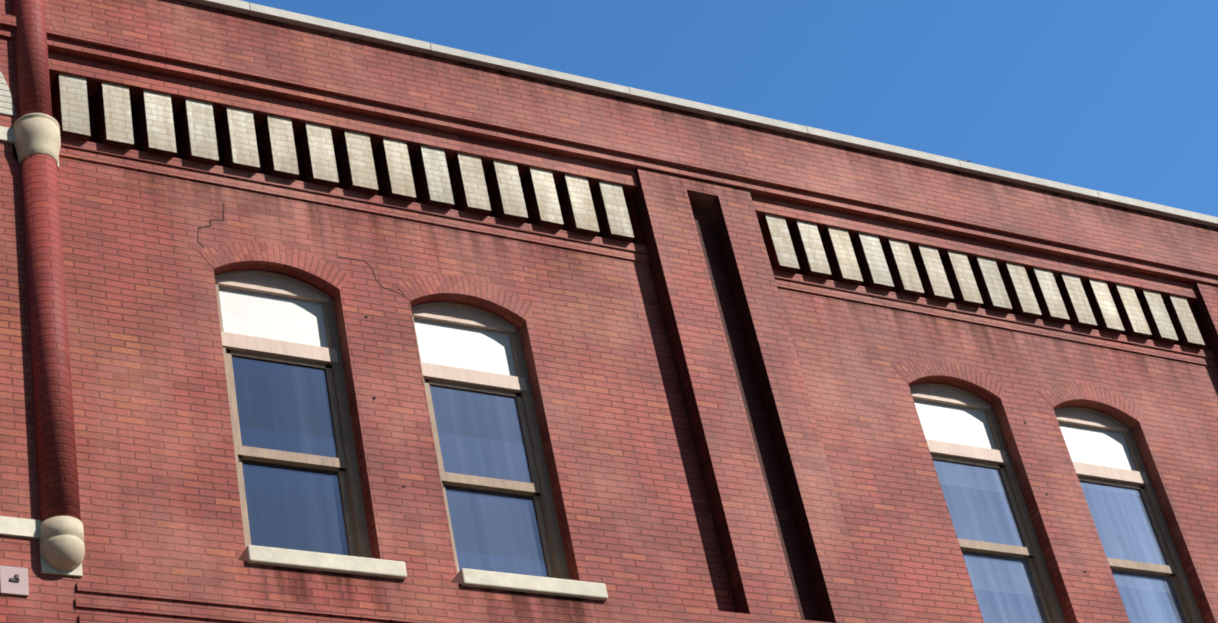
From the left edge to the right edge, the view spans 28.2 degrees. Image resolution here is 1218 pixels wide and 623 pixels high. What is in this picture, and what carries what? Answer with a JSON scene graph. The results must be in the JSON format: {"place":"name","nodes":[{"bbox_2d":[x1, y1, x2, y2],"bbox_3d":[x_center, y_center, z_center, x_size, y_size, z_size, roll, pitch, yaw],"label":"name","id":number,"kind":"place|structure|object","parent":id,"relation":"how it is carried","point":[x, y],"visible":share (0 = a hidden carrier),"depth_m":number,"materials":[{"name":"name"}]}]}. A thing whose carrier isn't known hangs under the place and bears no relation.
{"place":"outdoors","nodes":[
{"label":"outdoors","id":0,"kind":"place"},
{"bbox_2d":[50,89,410,160],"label":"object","id":1,"kind":"object","parent":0,"point":[214,121],"depth_m":22.38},
{"bbox_2d":[0,0,1217,622],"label":"front wall and pilasters","id":2,"kind":"structure","parent":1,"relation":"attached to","point":[670,198],"depth_m":22.79,"materials":[{"name":"red brick"}]},
{"bbox_2d":[0,71,14,115],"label":"white corner arch ring","id":3,"kind":"object","parent":2,"relation":"attached to","point":[6,104],"visible":0.95,"depth_m":20.80,"materials":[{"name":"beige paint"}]},
{"bbox_2d":[0,565,28,595],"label":"sign","id":4,"kind":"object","parent":2,"relation":"attached to","point":[9,587],"depth_m":17.89,"materials":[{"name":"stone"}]},
{"bbox_2d":[12,0,51,117],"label":"column","id":5,"kind":"structure","parent":2,"relation":"attached to","point":[32,71],"depth_m":21.08,"materials":[{"name":"red brick"}]},
{"bbox_2d":[13,113,60,166],"bbox_3d":[-4.874,-1.405,20.630,0.396,0.430,0.396,10,-42,-28],"label":"column capital","id":6,"kind":"object","parent":2,"relation":"attached to","point":[36,133],"visible":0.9,"depth_m":20.50,"materials":[{"name":"beige stone"}]},
{"bbox_2d":[0,126,82,576],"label":"corner stone bands","id":7,"kind":"object","parent":2,"relation":"attached to","point":[19,527],"visible":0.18,"depth_m":18.20,"materials":[{"name":"stone"}]},
{"bbox_2d":[20,154,80,522],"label":"column","id":8,"kind":"structure","parent":2,"relation":"attached to","point":[58,485],"depth_m":19.26,"materials":[{"name":"red brick"}]},
{"bbox_2d":[40,516,84,570],"bbox_3d":[-4.126,1.794,18.266,0.332,0.384,0.332,10,-42,-28],"label":"column base","id":9,"kind":"object","parent":2,"relation":"attached to","point":[62,542],"visible":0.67,"depth_m":18.16,"materials":[{"name":"beige stone"}]},
{"bbox_2d":[75,582,491,622],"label":"string course bands","id":10,"kind":"object","parent":2,"relation":"attached to","point":[203,599],"visible":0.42,"depth_m":18.58,"materials":[{"name":"red brick"}]},
{"bbox_2d":[238,545,607,600],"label":"stone sills","id":11,"kind":"structure","parent":2,"relation":"on","point":[291,558],"depth_m":19.64,"materials":[{"name":"stone"}]},
{"bbox_2d":[248,565,615,622],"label":"stains","id":12,"kind":"object","parent":2,"relation":"attached to","point":[563,602],"visible":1,"depth_m":20.11,"materials":[{"name":"brown brick"}]},
{"bbox_2d":[88,98,781,265],"bbox_3d":[4.050,-0.150,26.297,21.048,0.750,0.001,10,-42,-28],"label":"frieze recess","id":13,"kind":"object","parent":2,"relation":"attached to","point":[92,138],"depth_m":21.96,"materials":[{"name":"red paint"}]},
{"bbox_2d":[0,13,1217,367],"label":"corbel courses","id":14,"kind":"object","parent":2,"relation":"attached to","point":[136,67],"visible":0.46,"depth_m":23.67,"materials":[{"name":"red brick"}]},
{"bbox_2d":[50,74,1204,348],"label":"frieze recesses","id":15,"kind":"object","parent":14,"relation":"attached to","point":[418,174],"visible":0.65,"depth_m":23.63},
{"bbox_2d":[59,73,1204,344],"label":"frieze blocks","id":16,"kind":"structure","parent":15,"relation":"attached to","point":[159,119],"depth_m":23.42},
{"bbox_2d":[76,0,1217,410],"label":"stains","id":17,"kind":"object","parent":14,"relation":"attached to","point":[374,216],"visible":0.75,"depth_m":24.63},
{"bbox_2d":[57,156,1217,622],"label":"recessed bay walls","id":18,"kind":"structure","parent":2,"relation":"on","point":[155,448],"depth_m":22.06,"materials":[{"name":"red brick"}]},
{"bbox_2d":[215,270,337,364],"bbox_3d":[-2.965,0.048,21.300,1.190,0.910,0.132,10,-42,-28],"label":"window trim","id":19,"kind":"structure","parent":18,"relation":"attached to","point":[268,283],"depth_m":21.25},
{"bbox_2d":[219,287,328,347],"bbox_3d":[-2.971,0.091,21.296,1.000,0.540,0.080,10,-42,-28],"label":"transom panel","id":20,"kind":"object","parent":19,"relation":"in","point":[247,313],"depth_m":21.28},
{"bbox_2d":[215,283,371,557],"bbox_3d":[-2.741,1.024,20.585,1.190,2.990,0.120,10,-42,-28],"label":"window frame","id":21,"kind":"object","parent":18,"relation":"attached to","point":[344,464],"visible":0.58,"depth_m":20.55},
{"bbox_2d":[231,355,349,555],"bbox_3d":[-2.687,1.281,20.406,0.880,2.095,0.040,10,-42,-28],"label":"window glass","id":22,"kind":"object","parent":21,"relation":"in","point":[284,407],"visible":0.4,"depth_m":20.44,"materials":[{"name":"blue glass"}]},
{"bbox_2d":[197,202,404,295],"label":"wall cracks","id":23,"kind":"object","parent":18,"relation":"attached to","point":[337,257],"visible":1,"depth_m":21.52,"materials":[{"name":"black"}]},
{"bbox_2d":[411,302,527,392],"bbox_3d":[-1.333,0.327,22.192,1.190,0.910,0.132,10,-42,-28],"label":"window trim","id":24,"kind":"structure","parent":18,"relation":"attached to","point":[458,314],"depth_m":22.15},
{"bbox_2d":[414,318,516,376],"bbox_3d":[-1.339,0.370,22.189,1.000,0.540,0.080,10,-42,-28],"label":"transom panel","id":25,"kind":"object","parent":24,"relation":"in","point":[451,345],"depth_m":22.18,"materials":[{"name":"white paint"}]},
{"bbox_2d":[412,315,569,579],"bbox_3d":[-1.109,1.302,21.478,1.190,2.990,0.120,10,-42,-28],"label":"window frame","id":26,"kind":"object","parent":18,"relation":"attached to","point":[538,489],"visible":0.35,"depth_m":21.46,"materials":[{"name":"brown wood"}]},
{"bbox_2d":[429,385,547,576],"bbox_3d":[-1.054,1.559,21.299,0.880,2.095,0.040,10,-42,-28],"label":"window glass","id":27,"kind":"object","parent":26,"relation":"in","point":[480,434],"visible":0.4,"depth_m":21.34,"materials":[{"name":"blue glass"}]},
{"bbox_2d":[10,315,1085,622],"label":"iron anchors and marks","id":28,"kind":"object","parent":18,"relation":"attached to","point":[16,579],"visible":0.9,"depth_m":17.92},
{"bbox_2d":[198,241,1142,421],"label":"brick arches","id":29,"kind":"structure","parent":18,"relation":"attached to","point":[410,288],"depth_m":22.45,"materials":[{"name":"red brick"}]},
{"bbox_2d":[910,383,1008,464],"bbox_3d":[3.510,1.152,24.841,1.190,0.910,0.132,10,-42,-28],"label":"window trim","id":30,"kind":"structure","parent":18,"relation":"attached to","point":[941,394],"depth_m":24.82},
{"bbox_2d":[913,399,996,449],"bbox_3d":[3.505,1.195,24.838,1.000,0.540,0.080,10,-42,-28],"label":"transom panel","id":31,"kind":"object","parent":30,"relation":"in","point":[955,424],"depth_m":24.84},
{"bbox_2d":[931,407,1065,622],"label":"window frame","id":32,"kind":"object","parent":18,"relation":"attached to","point":[1030,552],"visible":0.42,"depth_m":24.17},
{"bbox_2d":[932,459,1046,622],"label":"window glass","id":33,"kind":"object","parent":32,"relation":"in","point":[980,509],"visible":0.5,"depth_m":24.03,"materials":[{"name":"blue glass"}]},
{"bbox_2d":[1054,407,1148,485],"bbox_3d":[5.143,1.430,25.734,1.190,0.910,0.132,10,-42,-28],"label":"window trim","id":34,"kind":"structure","parent":18,"relation":"attached to","point":[1082,417],"depth_m":25.71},
{"bbox_2d":[1059,423,1136,470],"bbox_3d":[5.137,1.474,25.731,1.000,0.540,0.080,10,-42,-28],"label":"transom panel","id":35,"kind":"object","parent":34,"relation":"in","point":[1094,446],"depth_m":25.74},
{"bbox_2d":[1078,429,1203,622],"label":"window frame","id":36,"kind":"object","parent":18,"relation":"attached to","point":[1173,570],"visible":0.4,"depth_m":25.14,"materials":[{"name":"brown wood"}]},
{"bbox_2d":[1079,481,1185,622],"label":"window glass","id":37,"kind":"object","parent":36,"relation":"in","point":[1123,523],"visible":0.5,"depth_m":24.99,"materials":[{"name":"blue glass"}]},
{"bbox_2d":[182,0,1217,227],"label":"parapet coping","id":38,"kind":"object","parent":2,"relation":"on","point":[323,25],"visible":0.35,"depth_m":25.25,"materials":[{"name":"stone"}]},
{"bbox_2d":[632,168,1217,622],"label":"wall recesses","id":39,"kind":"object","parent":2,"relation":"on","point":[798,546],"visible":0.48,"depth_m":23.08,"materials":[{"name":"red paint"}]},
{"bbox_2d":[241,0,1217,216],"label":"sky","id":40,"kind":"structure","parent":0,"point":[1117,97],"materials":[{"name":"blue"}]}
]}

